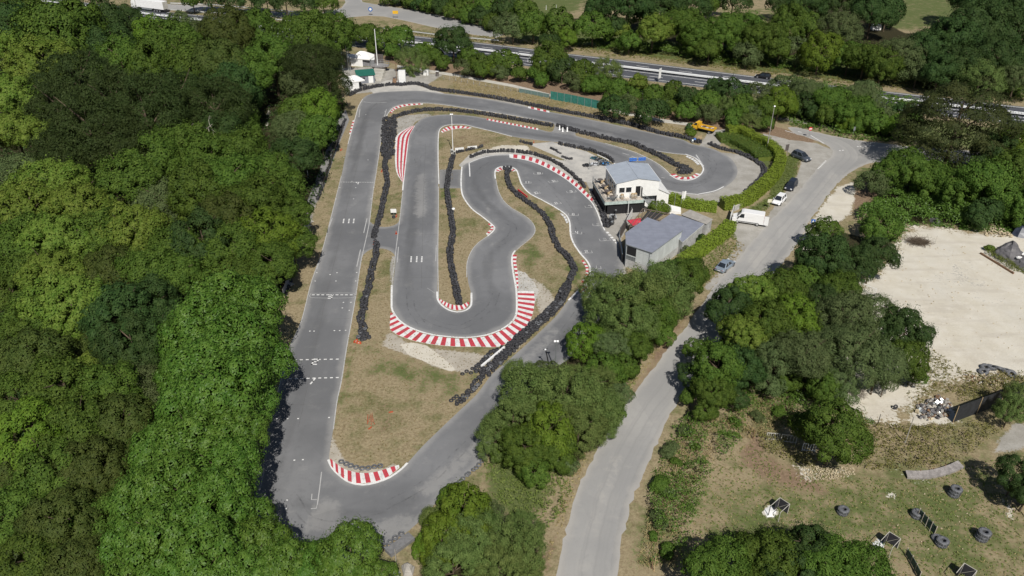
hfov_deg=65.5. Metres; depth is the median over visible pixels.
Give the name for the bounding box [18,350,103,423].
leafy tree
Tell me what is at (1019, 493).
leafy tree
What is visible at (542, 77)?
leafy tree
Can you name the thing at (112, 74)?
pine tree
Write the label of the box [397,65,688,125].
footpath
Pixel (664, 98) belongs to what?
leafy tree
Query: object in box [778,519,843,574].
leafy tree
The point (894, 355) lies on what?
leafy tree
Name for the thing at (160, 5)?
articulated lorry
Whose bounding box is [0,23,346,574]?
wood undergrowth
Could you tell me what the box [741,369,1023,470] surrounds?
grass
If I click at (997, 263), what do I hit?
timber edge
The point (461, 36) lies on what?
guard rail
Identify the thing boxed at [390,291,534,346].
kerb
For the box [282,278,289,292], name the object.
edge screen
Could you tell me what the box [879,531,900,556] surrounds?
paintball screen
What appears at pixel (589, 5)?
leafy tree
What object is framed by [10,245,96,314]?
leafy tree
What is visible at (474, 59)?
leafy tree
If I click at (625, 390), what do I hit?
leafy tree
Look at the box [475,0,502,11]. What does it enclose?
leafy tree
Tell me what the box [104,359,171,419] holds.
leafy tree
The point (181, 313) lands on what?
laurel tree
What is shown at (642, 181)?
clubhouse
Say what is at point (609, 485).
country road
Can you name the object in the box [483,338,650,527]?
meadow weeds
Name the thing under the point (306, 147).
leafy tree
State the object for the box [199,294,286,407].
laurel tree
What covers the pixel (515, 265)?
kerb
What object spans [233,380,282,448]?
laurel tree
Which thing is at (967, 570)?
paintball screen
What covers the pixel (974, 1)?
leafy tree
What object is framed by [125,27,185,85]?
leafy tree
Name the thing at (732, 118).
leafy tree
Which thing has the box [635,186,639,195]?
doorway
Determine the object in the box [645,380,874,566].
roadside weeds
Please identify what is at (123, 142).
pine tree
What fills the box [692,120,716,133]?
tipper truck
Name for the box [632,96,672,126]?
leafy tree
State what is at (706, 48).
leafy tree
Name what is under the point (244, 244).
leafy tree
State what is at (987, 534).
tractor tyre
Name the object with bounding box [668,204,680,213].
sheet cover
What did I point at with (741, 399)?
leafy tree
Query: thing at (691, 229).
workshop annex
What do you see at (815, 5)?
leafy tree
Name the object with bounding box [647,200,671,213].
shrub
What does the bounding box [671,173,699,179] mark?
kerb
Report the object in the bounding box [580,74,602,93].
leafy tree
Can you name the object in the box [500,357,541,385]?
birch tree
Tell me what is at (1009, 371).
tractor tyre
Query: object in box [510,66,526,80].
leafy tree
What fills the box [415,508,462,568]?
leafy tree
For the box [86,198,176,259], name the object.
leafy tree
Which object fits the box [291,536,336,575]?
laurel tree
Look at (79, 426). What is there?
leafy tree
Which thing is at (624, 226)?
paddock fence
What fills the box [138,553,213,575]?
laurel tree
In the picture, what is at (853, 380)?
leafy tree
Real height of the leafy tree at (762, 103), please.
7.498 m
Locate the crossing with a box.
[439,170,460,187]
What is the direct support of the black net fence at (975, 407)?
on the ground at (970, 272)
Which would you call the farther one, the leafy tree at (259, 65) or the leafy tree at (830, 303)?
the leafy tree at (259, 65)
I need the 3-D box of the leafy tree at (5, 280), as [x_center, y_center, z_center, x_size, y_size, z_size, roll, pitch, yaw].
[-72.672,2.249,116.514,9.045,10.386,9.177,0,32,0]
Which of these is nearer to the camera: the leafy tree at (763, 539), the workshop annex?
the leafy tree at (763, 539)
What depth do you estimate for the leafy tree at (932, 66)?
208.32 m
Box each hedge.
[668,192,717,212]
[676,219,736,258]
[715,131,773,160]
[718,124,786,210]
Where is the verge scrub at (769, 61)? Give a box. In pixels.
[569,37,1023,98]
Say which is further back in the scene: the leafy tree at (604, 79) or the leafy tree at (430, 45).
the leafy tree at (430, 45)
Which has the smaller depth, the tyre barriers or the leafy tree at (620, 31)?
the tyre barriers
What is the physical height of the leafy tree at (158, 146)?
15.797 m
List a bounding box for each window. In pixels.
[619,187,624,192]
[626,187,631,192]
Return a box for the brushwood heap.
[902,234,936,247]
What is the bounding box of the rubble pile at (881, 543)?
[873,539,884,547]
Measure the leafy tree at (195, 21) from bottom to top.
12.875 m
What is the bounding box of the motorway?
[28,0,1023,122]
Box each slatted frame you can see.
[766,432,779,439]
[780,434,796,443]
[801,443,816,451]
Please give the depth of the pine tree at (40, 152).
150.55 m
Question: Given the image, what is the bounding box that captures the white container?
[398,70,405,82]
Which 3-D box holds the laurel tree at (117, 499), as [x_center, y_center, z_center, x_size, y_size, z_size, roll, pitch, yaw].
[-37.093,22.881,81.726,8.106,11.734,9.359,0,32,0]
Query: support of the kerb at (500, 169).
on the kart track
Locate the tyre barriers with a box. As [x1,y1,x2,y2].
[283,81,766,405]
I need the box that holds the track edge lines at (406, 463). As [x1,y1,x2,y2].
[327,99,723,485]
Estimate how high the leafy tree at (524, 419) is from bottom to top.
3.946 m
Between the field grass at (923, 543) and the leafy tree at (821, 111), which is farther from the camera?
the leafy tree at (821, 111)
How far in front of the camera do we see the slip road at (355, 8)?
293.77 m
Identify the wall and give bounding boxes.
[385,532,414,557]
[734,203,741,210]
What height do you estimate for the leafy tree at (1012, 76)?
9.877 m
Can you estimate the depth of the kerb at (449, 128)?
192.87 m
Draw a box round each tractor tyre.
[838,505,849,514]
[910,512,919,519]
[911,508,920,517]
[931,533,941,540]
[934,540,947,548]
[936,535,949,546]
[947,489,959,498]
[949,488,961,496]
[950,484,962,493]
[974,532,987,542]
[976,530,989,540]
[977,367,988,375]
[978,527,992,538]
[980,363,990,370]
[986,364,996,370]
[1006,369,1016,377]
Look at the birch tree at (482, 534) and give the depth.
79.64 m
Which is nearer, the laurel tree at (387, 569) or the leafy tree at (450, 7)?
the laurel tree at (387, 569)
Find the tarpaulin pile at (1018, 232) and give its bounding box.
[1011,216,1023,237]
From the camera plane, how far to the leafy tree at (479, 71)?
223.11 m
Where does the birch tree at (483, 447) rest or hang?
on the ground at (970, 272)
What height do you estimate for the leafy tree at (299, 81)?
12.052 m
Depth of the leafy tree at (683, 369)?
104.63 m
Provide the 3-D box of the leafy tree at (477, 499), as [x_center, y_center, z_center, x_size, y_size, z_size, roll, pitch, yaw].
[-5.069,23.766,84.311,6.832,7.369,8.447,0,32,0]
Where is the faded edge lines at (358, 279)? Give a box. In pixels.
[260,102,661,508]
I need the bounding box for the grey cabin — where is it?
[363,57,374,66]
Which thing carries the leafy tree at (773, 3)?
on the ground at (970, 272)
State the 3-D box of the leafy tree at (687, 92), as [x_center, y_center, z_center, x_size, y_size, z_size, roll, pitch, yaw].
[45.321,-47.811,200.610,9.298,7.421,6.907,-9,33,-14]
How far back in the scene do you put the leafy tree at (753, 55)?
231.49 m
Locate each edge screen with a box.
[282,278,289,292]
[322,130,340,183]
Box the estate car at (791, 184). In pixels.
[784,177,797,190]
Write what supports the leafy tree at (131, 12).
on the ground at (970, 272)
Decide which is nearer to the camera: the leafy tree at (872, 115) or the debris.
the debris
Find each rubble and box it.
[796,462,854,479]
[963,373,1009,386]
[982,225,1013,237]
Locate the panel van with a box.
[731,209,768,225]
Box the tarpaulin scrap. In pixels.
[929,217,940,226]
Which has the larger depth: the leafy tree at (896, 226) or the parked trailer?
the parked trailer
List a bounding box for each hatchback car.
[754,72,770,79]
[772,192,786,205]
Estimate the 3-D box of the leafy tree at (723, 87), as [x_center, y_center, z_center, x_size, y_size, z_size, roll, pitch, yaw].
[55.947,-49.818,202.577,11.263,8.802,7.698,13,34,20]
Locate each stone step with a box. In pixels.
[374,68,385,73]
[374,71,384,76]
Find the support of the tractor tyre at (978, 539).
on the ground at (970, 272)
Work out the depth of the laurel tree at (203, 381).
88.10 m
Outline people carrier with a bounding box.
[791,149,810,161]
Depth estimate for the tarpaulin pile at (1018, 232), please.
145.01 m
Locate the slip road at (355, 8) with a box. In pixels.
[168,0,501,37]
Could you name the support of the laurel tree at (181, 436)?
on the ground at (970, 272)
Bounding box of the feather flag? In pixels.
[681,191,686,201]
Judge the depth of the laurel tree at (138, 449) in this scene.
84.15 m
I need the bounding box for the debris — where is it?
[915,394,951,420]
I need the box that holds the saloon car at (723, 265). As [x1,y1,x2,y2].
[714,259,735,272]
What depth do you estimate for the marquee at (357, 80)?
217.78 m
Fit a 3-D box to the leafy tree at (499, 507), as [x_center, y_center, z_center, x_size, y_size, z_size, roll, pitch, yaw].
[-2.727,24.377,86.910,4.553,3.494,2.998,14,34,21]
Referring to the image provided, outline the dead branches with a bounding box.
[856,385,872,398]
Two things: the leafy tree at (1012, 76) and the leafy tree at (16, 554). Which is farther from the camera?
the leafy tree at (1012, 76)
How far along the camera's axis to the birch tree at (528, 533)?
79.51 m
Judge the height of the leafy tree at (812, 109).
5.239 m
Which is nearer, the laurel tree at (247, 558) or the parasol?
the laurel tree at (247, 558)
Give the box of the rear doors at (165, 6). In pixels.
[162,1,167,8]
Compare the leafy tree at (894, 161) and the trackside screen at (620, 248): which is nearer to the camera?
the trackside screen at (620, 248)
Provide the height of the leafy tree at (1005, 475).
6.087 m
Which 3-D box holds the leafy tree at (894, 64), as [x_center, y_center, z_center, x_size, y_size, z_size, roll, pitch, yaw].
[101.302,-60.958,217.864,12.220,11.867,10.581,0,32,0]
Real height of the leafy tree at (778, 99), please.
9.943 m
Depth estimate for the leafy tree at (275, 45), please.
204.33 m
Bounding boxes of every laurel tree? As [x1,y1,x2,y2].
[96,509,161,574]
[101,536,171,575]
[102,457,187,529]
[116,490,214,575]
[122,413,197,471]
[132,444,211,526]
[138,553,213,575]
[148,403,245,504]
[150,373,231,423]
[151,285,235,358]
[152,344,197,396]
[162,331,258,389]
[169,512,254,575]
[173,461,261,557]
[179,339,275,429]
[180,264,274,329]
[183,432,268,511]
[196,401,271,464]
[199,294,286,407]
[212,492,278,556]
[215,537,291,575]
[221,274,288,334]
[224,510,293,567]
[233,339,301,410]
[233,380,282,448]
[258,532,320,575]
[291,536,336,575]
[356,558,403,575]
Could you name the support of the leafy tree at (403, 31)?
on the ground at (970, 272)
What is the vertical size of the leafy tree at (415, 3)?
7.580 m
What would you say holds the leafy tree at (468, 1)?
on the ground at (970, 272)
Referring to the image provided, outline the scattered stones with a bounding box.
[892,486,1003,554]
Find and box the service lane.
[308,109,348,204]
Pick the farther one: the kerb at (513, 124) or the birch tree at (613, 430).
the kerb at (513, 124)
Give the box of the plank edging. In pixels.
[904,461,963,479]
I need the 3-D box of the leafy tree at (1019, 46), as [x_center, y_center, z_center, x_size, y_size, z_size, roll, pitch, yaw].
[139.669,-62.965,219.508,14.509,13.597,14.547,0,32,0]
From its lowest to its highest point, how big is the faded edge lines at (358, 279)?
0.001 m
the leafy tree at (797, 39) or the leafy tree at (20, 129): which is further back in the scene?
the leafy tree at (797, 39)
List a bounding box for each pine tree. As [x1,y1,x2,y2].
[16,74,93,132]
[25,121,106,177]
[26,44,123,137]
[38,80,138,171]
[62,58,160,132]
[72,110,162,194]
[95,63,195,144]
[134,65,221,122]
[169,68,259,134]
[276,38,348,83]
[302,65,353,113]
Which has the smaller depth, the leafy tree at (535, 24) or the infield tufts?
the infield tufts
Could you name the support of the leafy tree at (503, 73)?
on the ground at (970, 272)
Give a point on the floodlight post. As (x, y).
(555, 349)
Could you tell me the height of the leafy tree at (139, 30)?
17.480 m
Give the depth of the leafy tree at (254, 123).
168.29 m
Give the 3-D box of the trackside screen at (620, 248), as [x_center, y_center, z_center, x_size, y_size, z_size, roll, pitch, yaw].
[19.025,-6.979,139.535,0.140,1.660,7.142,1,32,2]
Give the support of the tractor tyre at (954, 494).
on the tractor tyre at (950, 495)
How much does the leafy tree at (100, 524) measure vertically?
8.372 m
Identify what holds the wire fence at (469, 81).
on the ground at (970, 272)
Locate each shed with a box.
[355,69,374,83]
[681,210,712,234]
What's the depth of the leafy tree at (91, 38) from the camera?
206.43 m
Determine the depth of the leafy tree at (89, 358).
103.16 m
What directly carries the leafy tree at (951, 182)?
on the ground at (970, 272)
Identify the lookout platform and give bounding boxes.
[370,60,388,68]
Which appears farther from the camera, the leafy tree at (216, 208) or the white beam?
the leafy tree at (216, 208)
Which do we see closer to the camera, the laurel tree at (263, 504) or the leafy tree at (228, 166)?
the laurel tree at (263, 504)
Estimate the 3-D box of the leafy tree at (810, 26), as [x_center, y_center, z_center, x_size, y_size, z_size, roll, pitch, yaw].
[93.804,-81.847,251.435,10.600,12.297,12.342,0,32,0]
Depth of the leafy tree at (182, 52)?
191.94 m
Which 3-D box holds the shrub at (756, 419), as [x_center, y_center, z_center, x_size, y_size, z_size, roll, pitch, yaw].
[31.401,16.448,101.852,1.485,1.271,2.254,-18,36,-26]
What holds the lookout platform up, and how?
on the ground at (970, 272)
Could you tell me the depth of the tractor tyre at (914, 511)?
88.09 m
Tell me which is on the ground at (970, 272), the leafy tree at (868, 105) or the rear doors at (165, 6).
the leafy tree at (868, 105)
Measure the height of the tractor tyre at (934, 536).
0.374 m
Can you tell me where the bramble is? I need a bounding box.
[856,180,1012,241]
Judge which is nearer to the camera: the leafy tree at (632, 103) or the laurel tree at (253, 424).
the laurel tree at (253, 424)
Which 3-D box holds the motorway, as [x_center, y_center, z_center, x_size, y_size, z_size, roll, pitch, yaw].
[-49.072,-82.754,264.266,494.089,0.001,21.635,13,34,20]
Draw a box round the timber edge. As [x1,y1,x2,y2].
[980,252,1014,273]
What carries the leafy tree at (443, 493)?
on the ground at (970, 272)
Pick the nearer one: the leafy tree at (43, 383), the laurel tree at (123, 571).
the laurel tree at (123, 571)
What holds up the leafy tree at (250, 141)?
on the ground at (970, 272)
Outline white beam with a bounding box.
[481,346,504,366]
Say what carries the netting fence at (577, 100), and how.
on the ground at (970, 272)
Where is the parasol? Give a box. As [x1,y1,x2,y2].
[627,218,640,226]
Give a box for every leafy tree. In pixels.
[0,0,35,73]
[0,0,43,18]
[0,27,33,81]
[0,28,83,114]
[0,70,54,143]
[0,104,50,167]
[0,149,56,189]
[0,152,93,205]
[0,171,70,233]
[0,206,53,272]
[0,247,72,295]
[0,268,34,315]
[0,281,70,347]
[0,311,50,372]
[0,322,77,404]
[0,367,50,427]
[0,391,71,478]
[0,434,100,524]
[0,443,31,488]
[0,478,64,549]
[0,515,70,575]
[0,517,21,574]
[3,0,112,83]
[6,477,107,568]
[9,269,114,349]
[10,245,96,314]
[11,210,103,263]
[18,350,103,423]
[32,177,129,226]
[32,384,117,478]
[39,529,122,575]
[44,430,129,500]
[46,200,133,264]
[64,487,131,553]
[66,356,149,431]
[68,323,129,363]
[73,275,163,343]
[74,0,132,35]
[76,240,140,288]
[77,347,112,375]
[79,17,140,65]
[81,387,155,452]
[84,305,161,383]
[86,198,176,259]
[86,553,128,575]
[90,30,148,100]
[90,149,166,202]
[102,0,145,31]
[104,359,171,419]
[108,427,164,470]
[110,243,180,306]
[110,268,181,321]
[117,126,182,191]
[124,311,185,358]
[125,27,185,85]
[127,174,201,227]
[131,8,174,41]
[143,13,203,52]
[143,220,205,267]
[144,252,212,295]
[149,117,215,164]
[154,36,223,90]
[162,153,228,223]
[162,201,234,268]
[164,6,198,25]
[179,129,241,170]
[180,0,202,13]
[188,17,219,42]
[188,33,250,76]
[189,147,263,196]
[192,186,259,257]
[193,2,257,50]
[198,108,252,138]
[198,216,264,276]
[200,0,222,7]
[203,56,267,108]
[204,124,268,177]
[214,169,288,241]
[215,100,261,137]
[217,0,244,7]
[217,252,265,279]
[224,3,276,46]
[226,42,275,89]
[230,202,304,272]
[241,146,298,187]
[244,237,299,287]
[245,162,308,211]
[249,0,278,9]
[249,30,297,95]
[266,133,325,192]
[268,0,299,15]
[268,3,339,61]
[268,43,324,85]
[268,216,319,270]
[269,107,313,140]
[269,192,316,235]
[275,93,313,127]
[278,64,327,104]
[292,0,317,11]
[294,8,356,67]
[296,112,338,158]
[297,84,341,140]
[299,125,328,165]
[307,0,340,12]
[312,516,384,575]
[353,22,377,43]
[365,39,380,52]
[368,26,397,50]
[379,0,402,5]
[384,22,414,50]
[384,43,399,59]
[401,0,415,7]
[409,0,431,10]
[411,43,429,60]
[411,529,439,559]
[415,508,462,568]
[418,0,442,13]
[419,41,433,51]
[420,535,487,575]
[426,47,444,61]
[431,0,457,14]
[431,22,473,62]
[435,55,450,69]
[435,482,465,514]
[436,475,493,542]
[441,0,465,18]
[453,0,475,4]
[453,57,473,76]
[457,45,478,61]
[458,3,476,23]
[464,52,489,71]
[467,2,491,25]
[468,498,505,519]
[473,61,489,78]
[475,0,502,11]
[481,11,498,30]
[483,59,505,77]
[486,47,524,68]
[487,16,511,34]
[489,0,518,16]
[489,441,504,462]
[490,64,509,80]
[493,13,528,44]
[494,421,552,474]
[497,11,518,29]
[507,0,538,16]
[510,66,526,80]
[514,453,550,488]
[515,8,546,44]
[515,389,531,420]
[520,396,579,456]
[526,65,545,77]
[529,36,568,78]
[529,360,559,375]
[531,429,579,474]
[534,71,548,87]
[537,33,562,46]
[541,4,575,36]
[546,54,577,83]
[550,457,580,475]
[558,27,576,51]
[563,70,584,91]
[563,320,606,362]
[569,58,596,82]
[572,8,616,47]
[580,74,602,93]
[582,349,625,379]
[583,0,627,16]
[588,72,611,93]
[591,329,633,362]
[593,0,656,23]
[595,395,626,422]
[597,92,629,117]
[598,14,628,44]
[601,88,623,100]
[602,367,627,382]
[604,77,627,93]
[608,382,636,402]
[610,352,640,378]
[612,23,631,37]
[613,29,641,54]
[613,328,654,360]
[620,84,642,101]
[620,93,640,111]
[626,72,648,90]
[630,289,681,335]
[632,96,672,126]
[633,12,675,53]
[634,0,692,34]
[643,82,664,99]
[649,257,690,285]
[649,318,676,346]
[655,94,677,113]
[659,255,713,294]
[662,0,714,16]
[662,5,706,44]
[663,77,682,104]
[673,99,699,121]
[674,85,704,106]
[677,362,705,389]
[677,530,752,575]
[678,386,695,406]
[679,17,720,57]
[681,336,703,360]
[687,337,748,392]
[689,373,737,411]
[691,88,722,111]
[692,401,719,424]
[693,38,720,66]
[694,103,723,123]
[702,283,758,335]
[703,7,749,58]
[703,75,730,95]
[707,0,719,18]
[711,74,751,102]
[713,312,774,355]
[715,343,768,388]
[716,0,753,11]
[717,564,765,575]
[723,271,781,317]
[723,386,750,412]
[724,105,743,125]
[725,8,768,56]
[729,90,756,114]
[730,522,801,575]
[732,42,763,68]
[737,17,788,65]
[740,292,798,356]
[743,105,766,122]
[744,81,776,98]
[747,335,798,385]
[753,95,779,116]
[753,372,788,401]
[757,263,811,311]
[758,116,775,132]
[760,541,823,575]
[762,35,793,67]
[763,82,799,120]
[764,0,788,13]
[766,72,808,97]
[769,0,811,36]
[771,326,837,390]
[772,289,825,336]
[774,371,805,393]
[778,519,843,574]
[783,0,831,17]
[784,34,815,66]
[785,409,829,445]
[787,90,821,116]
[791,76,830,100]
[791,261,820,287]
[792,9,824,38]
[792,227,854,276]
[793,527,867,575]
[794,281,840,315]
[796,28,845,74]
[799,394,879,466]
[803,215,844,238]
[803,369,849,404]
[804,104,826,122]
[809,82,857,125]
[809,320,853,355]
[810,284,883,355]
[814,99,847,125]
[815,5,865,43]
[815,268,864,315]
[815,317,891,390]
[817,365,861,407]
[823,0,854,11]
[823,242,880,284]
[829,536,897,575]
[831,37,864,74]
[832,92,880,126]
[834,106,861,133]
[839,80,886,111]
[844,41,880,80]
[844,289,902,337]
[847,114,874,131]
[847,335,913,394]
[849,0,903,39]
[853,167,893,196]
[853,233,903,283]
[854,78,882,95]
[858,205,905,239]
[859,43,907,83]
[862,107,891,134]
[867,102,897,127]
[867,370,901,396]
[868,144,932,187]
[870,0,906,31]
[870,302,938,345]
[876,33,925,80]
[879,100,923,119]
[880,113,903,136]
[886,335,932,381]
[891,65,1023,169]
[891,110,918,133]
[896,58,928,88]
[903,364,929,386]
[904,24,953,62]
[906,155,951,202]
[918,50,966,92]
[924,10,988,54]
[927,163,988,202]
[934,39,993,89]
[944,0,1022,46]
[945,0,999,8]
[955,156,1023,214]
[956,0,1018,13]
[963,195,1005,229]
[966,130,1023,165]
[968,30,1023,86]
[978,1,1023,43]
[988,145,1023,191]
[993,451,1023,496]
[997,128,1023,151]
[998,0,1023,13]
[998,62,1023,97]
[999,35,1023,64]
[999,120,1023,142]
[1002,183,1023,227]
[1008,471,1023,511]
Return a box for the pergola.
[629,208,669,229]
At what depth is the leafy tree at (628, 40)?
243.16 m
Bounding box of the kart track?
[254,91,737,559]
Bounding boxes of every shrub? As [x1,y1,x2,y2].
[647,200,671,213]
[648,529,658,541]
[649,474,668,493]
[649,507,668,530]
[658,440,680,458]
[660,539,675,560]
[662,488,679,499]
[669,456,682,467]
[678,423,692,435]
[680,245,693,251]
[685,122,692,128]
[685,128,696,135]
[690,443,700,450]
[695,233,705,241]
[729,417,741,425]
[749,409,764,422]
[772,405,784,417]
[983,244,995,249]
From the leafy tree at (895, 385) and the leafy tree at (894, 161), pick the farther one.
the leafy tree at (894, 161)
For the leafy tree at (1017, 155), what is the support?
on the ground at (970, 272)
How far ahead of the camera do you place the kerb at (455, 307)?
125.21 m
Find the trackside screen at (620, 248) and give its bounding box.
[618,234,622,261]
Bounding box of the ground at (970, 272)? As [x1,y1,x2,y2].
[0,0,1023,575]
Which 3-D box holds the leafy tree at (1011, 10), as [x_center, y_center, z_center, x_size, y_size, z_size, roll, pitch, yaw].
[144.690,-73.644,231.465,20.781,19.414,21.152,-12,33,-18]
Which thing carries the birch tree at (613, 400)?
on the ground at (970, 272)
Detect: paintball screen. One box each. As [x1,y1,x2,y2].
[768,498,789,521]
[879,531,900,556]
[955,563,976,575]
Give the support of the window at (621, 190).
in the clubhouse
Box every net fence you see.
[905,548,921,575]
[918,508,937,533]
[952,383,1023,422]
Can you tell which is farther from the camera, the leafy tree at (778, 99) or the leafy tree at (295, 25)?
the leafy tree at (295, 25)
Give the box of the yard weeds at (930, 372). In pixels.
[871,229,980,402]
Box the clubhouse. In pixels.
[592,157,669,213]
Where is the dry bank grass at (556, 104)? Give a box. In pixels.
[453,76,743,560]
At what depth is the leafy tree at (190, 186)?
137.06 m
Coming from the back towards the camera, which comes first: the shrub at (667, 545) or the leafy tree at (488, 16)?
the leafy tree at (488, 16)
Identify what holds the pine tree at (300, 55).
on the ground at (970, 272)
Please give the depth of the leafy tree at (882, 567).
75.76 m
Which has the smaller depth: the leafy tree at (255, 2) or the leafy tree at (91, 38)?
the leafy tree at (91, 38)
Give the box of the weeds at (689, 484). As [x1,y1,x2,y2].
[636,395,798,568]
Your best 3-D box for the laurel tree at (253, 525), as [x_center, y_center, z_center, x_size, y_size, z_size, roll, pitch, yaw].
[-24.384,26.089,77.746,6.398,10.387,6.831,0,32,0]
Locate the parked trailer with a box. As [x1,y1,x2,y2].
[870,24,881,30]
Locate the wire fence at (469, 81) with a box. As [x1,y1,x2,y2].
[426,72,517,91]
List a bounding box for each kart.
[582,163,592,166]
[609,214,616,218]
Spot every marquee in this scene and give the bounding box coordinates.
[343,75,364,90]
[350,51,373,66]
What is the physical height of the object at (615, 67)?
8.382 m
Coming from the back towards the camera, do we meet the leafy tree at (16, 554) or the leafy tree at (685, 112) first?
the leafy tree at (685, 112)
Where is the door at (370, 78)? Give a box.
[368,76,373,82]
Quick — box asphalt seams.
[295,99,625,426]
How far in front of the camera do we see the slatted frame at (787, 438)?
98.25 m
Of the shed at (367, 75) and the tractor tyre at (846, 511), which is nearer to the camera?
the tractor tyre at (846, 511)
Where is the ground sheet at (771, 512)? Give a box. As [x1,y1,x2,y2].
[764,506,775,516]
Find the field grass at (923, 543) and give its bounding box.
[689,444,1023,575]
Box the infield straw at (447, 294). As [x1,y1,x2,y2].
[331,104,701,483]
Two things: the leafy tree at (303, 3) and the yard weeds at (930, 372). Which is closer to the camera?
the yard weeds at (930, 372)
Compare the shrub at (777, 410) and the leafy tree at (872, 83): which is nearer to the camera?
the shrub at (777, 410)
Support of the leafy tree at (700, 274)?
on the ground at (970, 272)
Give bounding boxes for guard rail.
[44,0,1023,114]
[170,2,294,11]
[170,9,288,20]
[384,28,498,41]
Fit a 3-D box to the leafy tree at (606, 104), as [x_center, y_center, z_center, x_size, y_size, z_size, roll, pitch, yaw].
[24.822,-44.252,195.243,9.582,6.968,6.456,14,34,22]
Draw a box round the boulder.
[401,562,414,575]
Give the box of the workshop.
[624,217,682,272]
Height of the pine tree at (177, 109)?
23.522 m
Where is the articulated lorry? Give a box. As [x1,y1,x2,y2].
[131,0,168,12]
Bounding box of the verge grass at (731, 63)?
[413,31,1022,101]
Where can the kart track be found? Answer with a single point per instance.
(444, 455)
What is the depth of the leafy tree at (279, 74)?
208.47 m
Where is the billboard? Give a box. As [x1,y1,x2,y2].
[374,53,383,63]
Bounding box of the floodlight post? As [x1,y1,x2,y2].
[554,340,558,369]
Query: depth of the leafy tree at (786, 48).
229.92 m
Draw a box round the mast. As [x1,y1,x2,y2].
[374,29,377,64]
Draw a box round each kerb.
[330,459,398,483]
[390,103,422,113]
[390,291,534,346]
[395,126,413,181]
[439,298,468,309]
[441,126,470,132]
[486,224,493,234]
[487,119,537,129]
[496,167,515,171]
[509,154,592,200]
[513,255,517,287]
[528,106,548,112]
[582,260,588,281]
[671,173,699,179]
[686,156,699,164]
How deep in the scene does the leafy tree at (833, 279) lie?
118.96 m
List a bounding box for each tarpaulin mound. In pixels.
[991,240,1022,263]
[1013,255,1023,270]
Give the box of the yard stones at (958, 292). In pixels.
[880,243,1021,356]
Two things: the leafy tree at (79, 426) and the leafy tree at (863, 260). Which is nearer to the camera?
the leafy tree at (79, 426)
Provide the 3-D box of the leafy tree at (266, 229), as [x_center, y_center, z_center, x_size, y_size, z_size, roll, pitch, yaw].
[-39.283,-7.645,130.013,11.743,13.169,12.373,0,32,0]
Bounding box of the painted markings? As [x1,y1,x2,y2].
[141,10,1023,508]
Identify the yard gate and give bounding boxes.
[859,282,876,293]
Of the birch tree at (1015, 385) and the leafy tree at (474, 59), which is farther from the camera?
the leafy tree at (474, 59)
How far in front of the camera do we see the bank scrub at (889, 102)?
195.40 m
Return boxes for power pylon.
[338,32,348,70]
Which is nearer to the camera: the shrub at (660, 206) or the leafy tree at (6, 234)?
the leafy tree at (6, 234)
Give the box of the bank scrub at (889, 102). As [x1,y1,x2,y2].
[449,55,934,141]
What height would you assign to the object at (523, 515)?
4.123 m
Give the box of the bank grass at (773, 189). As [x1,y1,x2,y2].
[692,143,799,286]
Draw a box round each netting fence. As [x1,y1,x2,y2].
[519,88,549,97]
[550,91,603,108]
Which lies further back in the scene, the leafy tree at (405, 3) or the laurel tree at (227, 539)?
the leafy tree at (405, 3)
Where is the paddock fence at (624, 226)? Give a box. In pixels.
[619,208,632,237]
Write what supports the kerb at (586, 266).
on the ground at (970, 272)
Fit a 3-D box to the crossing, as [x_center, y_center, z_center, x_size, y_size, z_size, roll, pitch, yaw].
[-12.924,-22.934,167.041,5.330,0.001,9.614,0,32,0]
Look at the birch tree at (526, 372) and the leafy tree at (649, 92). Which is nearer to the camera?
the birch tree at (526, 372)
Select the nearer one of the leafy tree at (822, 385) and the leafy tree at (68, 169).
the leafy tree at (822, 385)
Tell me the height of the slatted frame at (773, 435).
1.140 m
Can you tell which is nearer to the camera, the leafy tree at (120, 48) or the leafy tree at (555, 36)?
the leafy tree at (120, 48)
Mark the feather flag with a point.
(683, 194)
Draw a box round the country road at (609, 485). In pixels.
[556,127,983,575]
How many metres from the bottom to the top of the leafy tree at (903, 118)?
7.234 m
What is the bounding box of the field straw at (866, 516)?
[691,445,1023,575]
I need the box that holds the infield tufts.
[292,105,581,478]
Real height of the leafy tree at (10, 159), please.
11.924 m
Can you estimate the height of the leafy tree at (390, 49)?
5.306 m
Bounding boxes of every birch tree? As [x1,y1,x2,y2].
[393,45,431,76]
[418,504,444,533]
[442,507,523,575]
[469,538,530,575]
[473,415,517,464]
[481,410,512,429]
[481,515,549,575]
[485,393,538,446]
[495,360,569,425]
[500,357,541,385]
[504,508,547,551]
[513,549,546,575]
[526,359,609,426]
[545,400,611,459]
[563,363,594,385]
[570,378,627,430]
[577,267,622,313]
[582,276,646,329]
[585,419,618,441]
[586,364,618,396]
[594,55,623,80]
[599,296,662,344]
[600,262,678,318]
[632,259,698,319]
[715,94,736,119]
[737,112,762,131]
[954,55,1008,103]
[991,391,1023,427]
[1000,380,1023,416]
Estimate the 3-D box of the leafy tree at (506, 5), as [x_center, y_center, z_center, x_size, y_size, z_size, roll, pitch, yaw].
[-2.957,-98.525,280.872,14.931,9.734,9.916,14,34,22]
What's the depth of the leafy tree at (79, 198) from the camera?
129.40 m
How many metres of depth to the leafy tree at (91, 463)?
83.26 m
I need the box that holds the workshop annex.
[660,213,703,254]
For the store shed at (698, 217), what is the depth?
145.81 m
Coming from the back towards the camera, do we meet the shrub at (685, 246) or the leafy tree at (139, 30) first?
the leafy tree at (139, 30)

